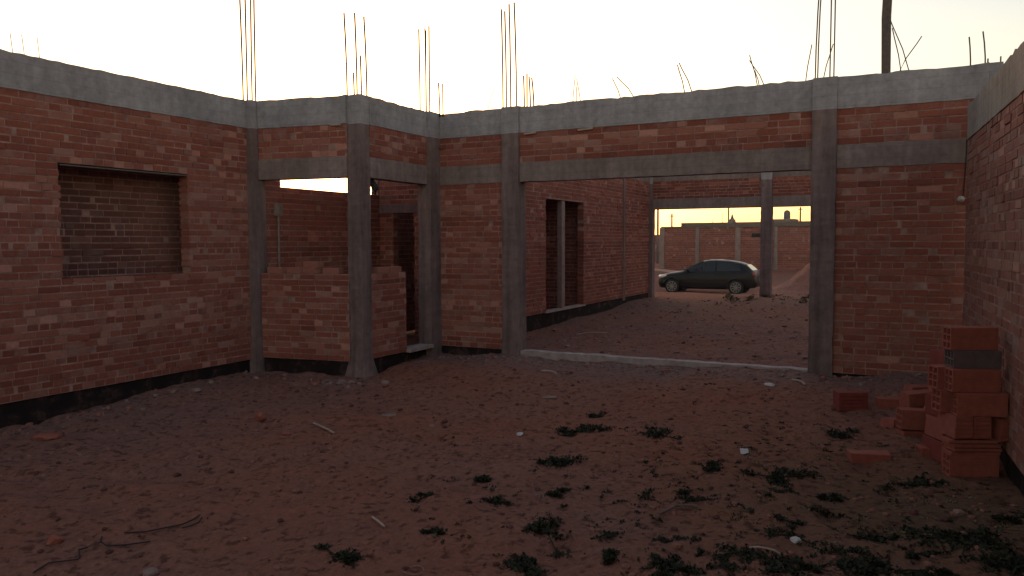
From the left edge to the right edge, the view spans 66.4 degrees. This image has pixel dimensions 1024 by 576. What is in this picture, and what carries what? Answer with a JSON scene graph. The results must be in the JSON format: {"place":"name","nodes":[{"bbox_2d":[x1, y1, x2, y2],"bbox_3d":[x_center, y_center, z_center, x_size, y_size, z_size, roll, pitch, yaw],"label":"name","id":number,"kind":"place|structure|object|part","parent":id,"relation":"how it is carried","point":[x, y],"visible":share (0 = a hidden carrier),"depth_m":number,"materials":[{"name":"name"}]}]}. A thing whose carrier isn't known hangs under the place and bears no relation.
{"place":"outdoors","nodes":[
{"label":"outdoors","id":0,"kind":"place"},
{"bbox_2d":[0,261,1023,575],"bbox_3d":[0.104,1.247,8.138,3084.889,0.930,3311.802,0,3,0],"label":"ground","id":1,"kind":"structure","parent":0,"point":[290,541],"depth_m":5.73,"materials":[{"name":"red soil"}]},
{"bbox_2d":[31,433,62,440],"bbox_3d":[-4.031,1.293,6.783,0.232,0.080,0.181,0,3,0],"label":"brick fragment","id":2,"kind":"object","parent":1,"relation":"on","point":[46,436],"visible":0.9,"depth_m":6.72,"materials":[{"name":"orange brick"}]},
{"bbox_2d":[46,535,64,544],"bbox_3d":[-2.546,1.404,4.365,0.089,0.059,0.080,0,3,0],"label":"brick fragment","id":3,"kind":"object","parent":1,"relation":"on","point":[53,539],"visible":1,"depth_m":4.34,"materials":[{"name":"orange brick"}]},
{"bbox_2d":[33,547,87,572],"bbox_3d":[-2.370,1.443,4.144,0.095,0.020,0.338,1,4,15],"label":"bent wire","id":4,"kind":"object","parent":1,"relation":"on","point":[61,560],"visible":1,"depth_m":4.13,"materials":[{"name":"metal"}]},
{"bbox_2d":[100,536,150,545],"bbox_3d":[-2.185,1.413,4.346,0.343,0.019,0.107,1,4,17],"label":"bent wire","id":5,"kind":"object","parent":1,"relation":"on","point":[103,543],"visible":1,"depth_m":4.32,"materials":[{"name":"metal"}]},
{"bbox_2d":[143,567,158,575],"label":"stone","id":6,"kind":"object","parent":1,"relation":"on","point":[152,571],"visible":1,"depth_m":3.98,"materials":[{"name":"grey stone"}]},
{"bbox_2d":[124,514,200,533],"bbox_3d":[-2.041,1.403,4.598,0.435,0.034,0.052,-3,5,-43],"label":"bent wire","id":7,"kind":"object","parent":1,"relation":"on","point":[163,527],"visible":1,"depth_m":4.60,"materials":[{"name":"metal"}]},
{"bbox_2d":[182,517,202,528],"bbox_3d":[-1.895,1.399,4.655,0.035,0.027,0.150,2,4,27],"label":"bent wire","id":8,"kind":"object","parent":1,"relation":"on","point":[193,524],"visible":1,"depth_m":4.64,"materials":[{"name":"metal"}]},
{"bbox_2d":[191,388,201,392],"bbox_3d":[-3.471,1.129,8.589,0.114,0.066,0.095,0,3,0],"label":"stone","id":9,"kind":"object","parent":1,"relation":"on","point":[194,390],"visible":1,"depth_m":8.56,"materials":[{"name":"beige stone"}]},
{"bbox_2d":[254,412,266,420],"bbox_3d":[-2.330,1.201,7.263,0.096,0.111,0.116,-3,5,-43],"label":"brick fragment","id":10,"kind":"object","parent":1,"relation":"on","point":[260,416],"visible":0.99,"depth_m":7.23,"materials":[{"name":"orange brick"}]},
{"bbox_2d":[310,381,319,384],"bbox_3d":[-2.342,1.128,9.298,0.129,0.039,0.222,0,3,0],"label":"brick fragment","id":11,"kind":"object","parent":1,"relation":"on","point":[314,383],"visible":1,"depth_m":9.23,"materials":[{"name":"brick"}]},
{"bbox_2d":[313,422,334,433],"bbox_3d":[-1.653,1.224,6.851,0.018,0.030,0.491,-2,4,-34],"label":"stick","id":12,"kind":"object","parent":1,"relation":"on","point":[323,427],"visible":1,"depth_m":6.83,"materials":[{"name":"brown wood"}]},
{"bbox_2d":[313,542,364,566],"bbox_3d":[-0.926,1.405,4.152,0.372,0.056,0.187,2,4,36],"label":"weed","id":13,"kind":"object","parent":1,"relation":"on","point":[347,557],"visible":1,"depth_m":4.10,"materials":[{"name":"green plant"}]},
{"bbox_2d":[372,516,385,527],"bbox_3d":[-0.784,1.369,4.587,0.014,0.016,0.183,-2,4,-32],"label":"stick","id":14,"kind":"object","parent":1,"relation":"on","point":[379,522],"visible":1,"depth_m":4.57,"materials":[{"name":"brown wood"}]},
{"bbox_2d":[380,380,388,383],"bbox_3d":[-1.484,1.101,9.122,0.104,0.060,0.090,0,3,0],"label":"stone","id":15,"kind":"object","parent":1,"relation":"on","point":[384,381],"visible":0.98,"depth_m":9.09,"materials":[{"name":"beige stone"}]},
{"bbox_2d":[382,412,395,415],"bbox_3d":[-1.155,1.185,7.346,0.135,0.027,0.060,-1,3,-11],"label":"fragment","id":16,"kind":"object","parent":1,"relation":"on","point":[390,414],"visible":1,"depth_m":7.34,"materials":[{"name":"concrete"}]},
{"bbox_2d":[401,565,423,574],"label":"wire ring","id":17,"kind":"object","parent":1,"relation":"on","point":[413,574],"visible":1,"depth_m":3.90,"materials":[{"name":"metal"}]},
{"bbox_2d":[406,491,433,502],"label":"weed","id":18,"kind":"object","parent":1,"relation":"on","point":[428,494],"visible":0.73,"depth_m":5.03,"materials":[{"name":"green plant"}]},
{"bbox_2d":[419,526,447,535],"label":"weed","id":19,"kind":"object","parent":1,"relation":"on","point":[439,531],"visible":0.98,"depth_m":4.40,"materials":[{"name":"green plant"}]},
{"bbox_2d":[473,474,491,482],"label":"weed","id":20,"kind":"object","parent":1,"relation":"on","point":[482,478],"visible":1,"depth_m":5.41,"materials":[{"name":"green plant"}]},
{"bbox_2d":[482,495,514,505],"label":"weed","id":21,"kind":"object","parent":1,"relation":"on","point":[496,500],"visible":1,"depth_m":4.92,"materials":[{"name":"green plant"}]},
{"bbox_2d":[0,0,1003,427],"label":"unfinished house","id":22,"kind":"structure","parent":1,"relation":"on","point":[138,236],"depth_m":9.25,"materials":[{"name":"brick"}]},
{"bbox_2d":[267,267,286,272],"bbox_3d":[-2.981,-0.225,9.946,0.240,0.074,0.110,1,4,25],"label":"loose brick","id":23,"kind":"object","parent":22,"relation":"on","point":[276,269],"visible":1,"depth_m":9.90,"materials":[{"name":"red brick"}]},
{"bbox_2d":[273,203,282,266],"bbox_3d":[-3.045,-0.562,10.230,0.060,1.080,0.120,2,4,27],"label":"electrical box","id":24,"kind":"object","parent":22,"relation":"attached to","point":[278,210],"visible":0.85,"depth_m":10.21,"materials":[{"name":"plastic"}]},
{"bbox_2d":[286,267,302,273],"bbox_3d":[-2.718,-0.222,9.867,0.240,0.074,0.110,2,4,30],"label":"loose brick","id":25,"kind":"object","parent":22,"relation":"on","point":[295,270],"visible":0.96,"depth_m":9.81,"materials":[{"name":"red brick"}]},
{"bbox_2d":[303,268,321,273],"bbox_3d":[-2.504,-0.217,9.780,0.240,0.074,0.110,2,4,34],"label":"loose brick","id":26,"kind":"object","parent":22,"relation":"on","point":[312,270],"visible":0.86,"depth_m":9.72,"materials":[{"name":"red brick"}]},
{"bbox_2d":[303,261,323,267],"bbox_3d":[-2.482,-0.293,9.775,0.240,0.074,0.110,2,4,29],"label":"loose brick","id":27,"kind":"object","parent":26,"relation":"on","point":[311,264],"visible":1,"depth_m":9.73,"materials":[{"name":"red brick"}]},
{"bbox_2d":[322,268,343,273],"bbox_3d":[-2.215,-0.213,9.687,0.240,0.074,0.110,1,4,23],"label":"loose brick","id":28,"kind":"object","parent":22,"relation":"on","point":[333,270],"visible":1,"depth_m":9.64,"materials":[{"name":"red brick"}]},
{"bbox_2d":[370,179,377,194],"bbox_3d":[-1.743,-1.265,9.717,0.189,0.221,0.090,2,4,27],"label":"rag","id":29,"kind":"object","parent":22,"relation":"hanging from","point":[373,185],"visible":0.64,"depth_m":9.68,"materials":[{"name":"black fabric"}]},
{"bbox_2d":[372,267,388,272],"bbox_3d":[-1.662,-0.226,9.885,0.110,0.074,0.240,1,4,23],"label":"loose brick","id":30,"kind":"object","parent":22,"relation":"on","point":[380,269],"visible":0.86,"depth_m":9.79,"materials":[{"name":"red brick"}]},
{"bbox_2d":[389,266,401,272],"bbox_3d":[-1.538,-0.241,10.124,0.110,0.074,0.240,1,4,21],"label":"loose brick","id":31,"kind":"object","parent":22,"relation":"on","point":[392,269],"visible":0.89,"depth_m":10.09,"materials":[{"name":"red brick"}]},
{"bbox_2d":[881,0,891,73],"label":"wooden post","id":32,"kind":"object","parent":22,"relation":"on","point":[886,37],"visible":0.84,"depth_m":8.27,"materials":[{"name":"brown wood"}]},
{"bbox_2d":[957,140,967,202],"bbox_3d":[4.574,-1.193,7.952,0.073,0.647,0.114,3,4,39],"label":"lamp socket","id":33,"kind":"object","parent":22,"relation":"hanging from","point":[960,199],"visible":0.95,"depth_m":7.96,"materials":[{"name":"white plastic"}]},
{"bbox_2d":[0,297,1023,575],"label":"soil rubble","id":34,"kind":"object","parent":1,"relation":"on","point":[592,529],"visible":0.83,"depth_m":6.58,"materials":[{"name":"stone"}]},
{"bbox_2d":[498,551,548,575],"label":"weed","id":35,"kind":"object","parent":1,"relation":"on","point":[519,564],"visible":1,"depth_m":3.97,"materials":[{"name":"green plant"}]},
{"bbox_2d":[521,516,573,558],"bbox_3d":[0.196,1.390,4.362,0.296,0.102,0.496,0,3,0],"label":"weed","id":36,"kind":"object","parent":1,"relation":"on","point":[540,526],"visible":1,"depth_m":4.43,"materials":[{"name":"green plant"}]},
{"bbox_2d":[543,396,556,398],"bbox_3d":[0.389,1.130,8.065,0.139,0.037,0.111,2,4,35],"label":"stone","id":37,"kind":"object","parent":1,"relation":"on","point":[550,397],"visible":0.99,"depth_m":8.03,"materials":[{"name":"beige stone"}]},
{"bbox_2d":[545,487,571,497],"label":"weed","id":38,"kind":"object","parent":1,"relation":"on","point":[556,492],"visible":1,"depth_m":5.07,"materials":[{"name":"green plant"}]},
{"bbox_2d":[535,454,587,468],"bbox_3d":[0.368,1.272,5.775,0.398,0.064,0.332,0,3,0],"label":"weed","id":39,"kind":"object","parent":1,"relation":"on","point":[556,461],"visible":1,"depth_m":5.76,"materials":[{"name":"green plant"}]},
{"bbox_2d":[552,424,616,435],"bbox_3d":[0.611,1.212,6.714,0.580,0.076,0.338,-1,3,-14],"label":"weed","id":40,"kind":"object","parent":1,"relation":"on","point":[583,427],"visible":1,"depth_m":6.69,"materials":[{"name":"green plant"}]},
{"bbox_2d":[586,411,608,417],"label":"weed","id":41,"kind":"object","parent":1,"relation":"on","point":[592,415],"visible":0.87,"depth_m":7.34,"materials":[{"name":"green plant"}]},
{"bbox_2d":[600,547,619,564],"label":"weed","id":42,"kind":"object","parent":1,"relation":"on","point":[608,552],"visible":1,"depth_m":4.06,"materials":[{"name":"green plant"}]},
{"bbox_2d":[656,210,658,262],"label":"utility pole","id":43,"kind":"object","parent":1,"relation":"on","point":[657,255],"visible":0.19,"depth_m":61.81,"materials":[{"name":"brown wood"}]},
{"bbox_2d":[655,235,659,260],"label":"brick wall","id":44,"kind":"structure","parent":1,"relation":"on","point":[656,245],"depth_m":71.08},
{"bbox_2d":[637,426,683,440],"bbox_3d":[1.220,1.204,6.527,0.381,0.057,0.441,0,3,0],"label":"weed","id":45,"kind":"object","parent":1,"relation":"on","point":[662,430],"visible":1,"depth_m":6.50,"materials":[{"name":"green plant"}]},
{"bbox_2d":[669,214,674,226],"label":"utility pole","id":46,"kind":"object","parent":1,"relation":"on","point":[671,216],"visible":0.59,"depth_m":74.70,"materials":[{"name":"brown wood"}]},
{"bbox_2d":[647,552,706,575],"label":"weed","id":47,"kind":"object","parent":1,"relation":"on","point":[667,562],"visible":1,"depth_m":3.96,"materials":[{"name":"green plant"}]},
{"bbox_2d":[659,504,697,514],"bbox_3d":[1.007,1.343,4.772,0.272,0.034,0.062,-1,4,-20],"label":"stick","id":48,"kind":"object","parent":1,"relation":"on","point":[673,507],"visible":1,"depth_m":4.79,"materials":[{"name":"brown wood"}]},
{"bbox_2d":[659,259,759,293],"bbox_3d":[8.293,-0.501,32.773,4.108,1.413,1.880,2,4,27],"label":"parked car","id":49,"kind":"object","parent":1,"relation":"on","point":[736,277],"visible":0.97,"depth_m":31.98,"materials":[{"name":"black paint"}]},
{"bbox_3d":[7.591,-0.854,32.355,0.786,0.424,0.183,2,4,27],"label":"window","id":50,"kind":"part","parent":49,"relation":"part of","materials":[{"name":"black glass"}]},
{"bbox_3d":[8.134,-0.884,32.076,0.401,0.404,0.187,2,4,27],"label":"window","id":51,"kind":"part","parent":49,"relation":"part of","materials":[{"name":"black glass"}]},
{"bbox_3d":[8.811,-0.869,31.732,0.961,0.394,0.198,2,4,27],"label":"window","id":52,"kind":"part","parent":49,"relation":"part of","materials":[{"name":"black glass"}]},
{"bbox_3d":[9.812,-0.844,31.967,0.266,0.237,1.100,2,4,27],"label":"rear window","id":53,"kind":"part","parent":49,"relation":"part of","materials":[{"name":"white glass"}]},
{"bbox_2d":[702,459,723,473],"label":"weed","id":54,"kind":"object","parent":1,"relation":"on","point":[715,467],"visible":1,"depth_m":5.64,"materials":[{"name":"green plant"}]},
{"bbox_2d":[411,293,1023,575],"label":"ground weeds","id":55,"kind":"object","parent":1,"relation":"on","point":[816,569],"visible":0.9,"depth_m":4.42,"materials":[{"name":"green plant"}]},
{"bbox_2d":[729,214,735,221],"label":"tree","id":56,"kind":"object","parent":1,"relation":"on","point":[731,219],"visible":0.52,"depth_m":94.48,"materials":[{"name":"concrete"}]},
{"bbox_2d":[659,221,809,269],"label":"brick building","id":57,"kind":"structure","parent":1,"relation":"on","point":[685,245],"depth_m":46.90,"materials":[{"name":"brick"}]},
{"bbox_2d":[752,233,759,236],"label":"window","id":58,"kind":"structure","parent":57,"relation":"in","point":[753,234],"depth_m":46.41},
{"bbox_2d":[740,448,748,453],"bbox_3d":[1.787,1.258,6.014,0.060,0.029,0.084,0,3,11],"label":"paper scrap","id":59,"kind":"object","parent":1,"relation":"on","point":[743,451],"visible":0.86,"depth_m":6.01,"materials":[{"name":"white paper"}]},
{"bbox_2d":[716,542,808,574],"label":"weed","id":60,"kind":"object","parent":1,"relation":"on","point":[751,554],"visible":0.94,"depth_m":4.02,"materials":[{"name":"green plant"}]},
{"bbox_2d":[749,546,780,554],"bbox_3d":[1.335,1.379,4.112,0.172,0.031,0.010,2,4,27],"label":"stick","id":61,"kind":"object","parent":1,"relation":"on","point":[776,551],"visible":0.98,"depth_m":4.11,"materials":[{"name":"brown wood"}]},
{"bbox_2d":[764,383,774,386],"bbox_3d":[2.662,1.002,8.094,0.080,0.045,0.115,-1,4,-20],"label":"stone","id":62,"kind":"object","parent":1,"relation":"on","point":[770,384],"visible":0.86,"depth_m":8.06,"materials":[{"name":"white stone"}]},
{"bbox_2d":[739,467,822,489],"bbox_3d":[1.887,1.313,5.435,0.572,0.075,0.370,0,3,0],"label":"weed","id":63,"kind":"object","parent":1,"relation":"on","point":[777,477],"visible":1,"depth_m":5.46,"materials":[{"name":"green plant"}]},
{"bbox_2d":[773,219,798,221],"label":"house","id":64,"kind":"structure","parent":1,"relation":"on","point":[776,220],"depth_m":93.10,"materials":[{"name":"brick"}]},
{"bbox_2d":[783,210,789,218],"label":"water tank","id":65,"kind":"object","parent":64,"relation":"on","point":[786,214],"visible":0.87,"depth_m":94.33,"materials":[{"name":"plastic"}]},
{"bbox_2d":[772,263,809,294],"bbox_3d":[10.154,-0.354,24.907,6.600,2.009,4.397,0,3,0],"label":"dirt mound","id":66,"kind":"object","parent":1,"relation":"on","point":[797,283],"visible":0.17,"depth_m":24.29,"materials":[{"name":"brown soil"}]},
{"bbox_2d":[790,536,801,543],"bbox_3d":[1.562,1.387,4.303,0.058,0.037,0.061,0,3,0],"label":"stone","id":67,"kind":"object","parent":1,"relation":"on","point":[795,539],"visible":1,"depth_m":4.28,"materials":[{"name":"white stone"}]},
{"bbox_2d":[816,492,843,501],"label":"weed","id":68,"kind":"object","parent":1,"relation":"on","point":[833,496],"visible":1,"depth_m":5.04,"materials":[{"name":"green plant"}]},
{"bbox_2d":[821,427,859,440],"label":"weed","id":69,"kind":"object","parent":1,"relation":"on","point":[842,434],"visible":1,"depth_m":6.46,"materials":[{"name":"green plant"}]},
{"bbox_2d":[833,390,867,410],"bbox_3d":[3.135,1.042,7.246,0.271,0.173,0.142,0,3,-1],"label":"hollow block","id":70,"kind":"object","parent":1,"relation":"on","point":[846,400],"depth_m":7.18,"materials":[{"name":"brick"}]},
{"bbox_2d":[829,553,894,575],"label":"weed","id":71,"kind":"object","parent":1,"relation":"on","point":[843,562],"visible":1,"depth_m":3.97,"materials":[{"name":"green plant"}]},
{"bbox_2d":[846,449,891,463],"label":"hollow block","id":72,"kind":"object","parent":1,"relation":"on","point":[863,456],"depth_m":5.87,"materials":[{"name":"brick"}]},
{"bbox_2d":[847,531,900,542],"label":"weed","id":73,"kind":"object","parent":1,"relation":"on","point":[877,537],"visible":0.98,"depth_m":4.36,"materials":[{"name":"green plant"}]},
{"bbox_2d":[875,396,899,408],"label":"hollow block","id":74,"kind":"object","parent":1,"relation":"on","point":[882,402],"depth_m":7.17,"materials":[{"name":"brick"}]},
{"bbox_2d":[880,417,896,427],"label":"hollow block","id":75,"kind":"object","parent":1,"relation":"on","point":[889,422],"depth_m":6.70,"materials":[{"name":"brick"}]},
{"bbox_2d":[896,428,926,437],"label":"hollow block","id":76,"kind":"object","parent":1,"relation":"on","point":[913,433],"depth_m":6.37,"materials":[{"name":"brick"}]},
{"bbox_2d":[895,407,928,430],"bbox_3d":[3.343,1.075,6.411,0.330,0.160,0.125,2,4,6],"label":"hollow block","id":77,"kind":"object","parent":76,"relation":"on","point":[908,418],"depth_m":6.36,"materials":[{"name":"brick"}]},
{"bbox_2d":[900,389,931,407],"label":"hollow block","id":78,"kind":"object","parent":77,"relation":"on","point":[912,398],"depth_m":6.70,"materials":[{"name":"brick"}]},
{"bbox_2d":[904,384,927,390],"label":"hollow block","id":79,"kind":"object","parent":78,"relation":"on","point":[908,387],"depth_m":7.04,"materials":[{"name":"brick"}]},
{"bbox_2d":[891,473,953,487],"bbox_3d":[2.805,1.334,5.359,0.350,0.055,0.270,-2,4,-26],"label":"weed","id":80,"kind":"object","parent":1,"relation":"on","point":[922,478],"visible":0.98,"depth_m":5.36,"materials":[{"name":"green plant"}]},
{"bbox_2d":[915,444,929,456],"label":"hollow block","id":81,"kind":"object","parent":1,"relation":"on","point":[924,450],"depth_m":5.94,"materials":[{"name":"brick"}]},
{"bbox_2d":[922,435,941,462],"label":"hollow block","id":82,"kind":"object","parent":1,"relation":"on","point":[933,444],"depth_m":5.89,"materials":[{"name":"brick"}]},
{"bbox_2d":[924,414,941,440],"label":"hollow block","id":83,"kind":"object","parent":82,"relation":"on","point":[931,425],"depth_m":5.93,"materials":[{"name":"brick"}]},
{"bbox_2d":[925,392,937,415],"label":"hollow block","id":84,"kind":"object","parent":83,"relation":"on","point":[928,409],"depth_m":5.98,"materials":[{"name":"brick"}]},
{"bbox_2d":[884,524,1017,557],"bbox_3d":[2.460,1.381,4.316,0.662,0.103,0.543,0,3,0],"label":"weed","id":85,"kind":"object","parent":1,"relation":"on","point":[967,542],"visible":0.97,"depth_m":4.27,"materials":[{"name":"green plant"}]},
{"bbox_2d":[953,509,965,515],"bbox_3d":[2.713,1.365,4.751,0.071,0.042,0.057,0,3,0],"label":"stone","id":86,"kind":"object","parent":1,"relation":"on","point":[959,512],"visible":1,"depth_m":4.73,"materials":[{"name":"grey stone"}]},
{"bbox_2d":[942,450,999,477],"bbox_3d":[3.261,1.252,5.564,0.330,0.160,0.125,0,3,6],"label":"hollow block","id":87,"kind":"object","parent":1,"relation":"on","point":[977,466],"depth_m":5.50,"materials":[{"name":"brick"}]},
{"bbox_2d":[942,447,1000,454],"bbox_3d":[3.266,1.161,5.566,0.340,0.022,0.130,0,3,1],"label":"clay slab","id":88,"kind":"object","parent":87,"relation":"on","point":[947,450],"depth_m":5.50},
{"bbox_2d":[944,444,1001,451],"bbox_3d":[3.272,1.134,5.554,0.340,0.022,0.130,1,3,-2],"label":"clay slab","id":89,"kind":"object","parent":88,"relation":"on","point":[975,449],"depth_m":5.49,"materials":[{"name":"red brick"}]},
{"bbox_2d":[943,441,1000,447],"bbox_3d":[3.261,1.106,5.547,0.340,0.022,0.130,1,3,-2],"label":"clay slab","id":90,"kind":"object","parent":89,"relation":"on","point":[975,445],"depth_m":5.49,"materials":[{"name":"red brick"}]},
{"bbox_2d":[939,436,997,442],"bbox_3d":[3.242,1.077,5.557,0.340,0.022,0.130,0,3,0],"label":"clay slab","id":91,"kind":"object","parent":90,"relation":"on","point":[948,439],"depth_m":5.49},
{"bbox_2d":[937,411,972,438],"bbox_3d":[3.175,0.973,5.608,0.131,0.160,0.252,0,3,1],"label":"hollow block","id":92,"kind":"object","parent":91,"relation":"on","point":[952,425],"depth_m":5.49,"materials":[{"name":"brick"}]},
{"bbox_2d":[931,388,950,411],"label":"hollow block","id":93,"kind":"object","parent":92,"relation":"on","point":[940,400],"depth_m":5.62,"materials":[{"name":"brick"}]},
{"bbox_2d":[928,364,947,388],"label":"hollow block","id":94,"kind":"object","parent":93,"relation":"on","point":[936,376],"depth_m":5.69,"materials":[{"name":"brick"}]},
{"bbox_2d":[929,349,943,363],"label":"hollow block","id":95,"kind":"object","parent":94,"relation":"on","point":[936,356],"depth_m":5.95,"materials":[{"name":"brick"}]},
{"bbox_2d":[950,392,1007,416],"bbox_3d":[3.306,0.817,5.538,0.330,0.160,0.125,0,3,9],"label":"hollow block","id":96,"kind":"object","parent":92,"relation":"on","point":[979,404],"depth_m":5.48,"materials":[{"name":"brick"}]},
{"bbox_2d":[944,367,1000,392],"bbox_3d":[3.278,0.653,5.569,0.330,0.160,0.125,0,3,4],"label":"hollow block","id":97,"kind":"object","parent":96,"relation":"on","point":[971,380],"depth_m":5.51,"materials":[{"name":"brick"}]},
{"bbox_2d":[944,348,1001,368],"bbox_3d":[3.309,0.505,5.620,0.320,0.125,0.165,0,3,7],"label":"hollow block","id":98,"kind":"object","parent":97,"relation":"on","point":[979,359],"depth_m":5.54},
{"bbox_2d":[972,416,990,438],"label":"hollow block","id":99,"kind":"object","parent":91,"relation":"on","point":[981,427],"depth_m":5.49,"materials":[{"name":"brick"}]},
{"bbox_2d":[959,547,1023,575],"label":"weed","id":100,"kind":"object","parent":1,"relation":"on","point":[1016,565],"visible":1,"depth_m":3.97,"materials":[{"name":"green plant"}]},
{"bbox_2d":[962,41,1023,496],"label":"boundary wall","id":101,"kind":"structure","parent":1,"relation":"on","point":[993,293],"depth_m":5.86,"materials":[{"name":"brick"}]},
{"bbox_2d":[990,513,1023,524],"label":"weed","id":102,"kind":"object","parent":1,"relation":"on","point":[1014,519],"visible":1,"depth_m":4.61,"materials":[{"name":"green plant"}]},
{"bbox_2d":[0,0,1023,234],"label":"sky","id":103,"kind":"structure","parent":0,"point":[190,44],"materials":[{"name":"white"}]},
{"bbox_2d":[942,326,998,349],"bbox_3d":[3.299,0.360,5.632,0.330,0.160,0.125,0,3,3],"label":"hollow block","id":104,"kind":"object","parent":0,"point":[969,337],"depth_m":5.57,"materials":[{"name":"brick"}]},
{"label":"hollow block","id":105,"kind":"object","parent":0,"visible":0},
{"bbox_2d":[991,417,1008,441],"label":"hollow block","id":106,"kind":"object","parent":105,"relation":"on","point":[1000,429],"depth_m":5.51,"materials":[{"name":"brick"}]}
]}

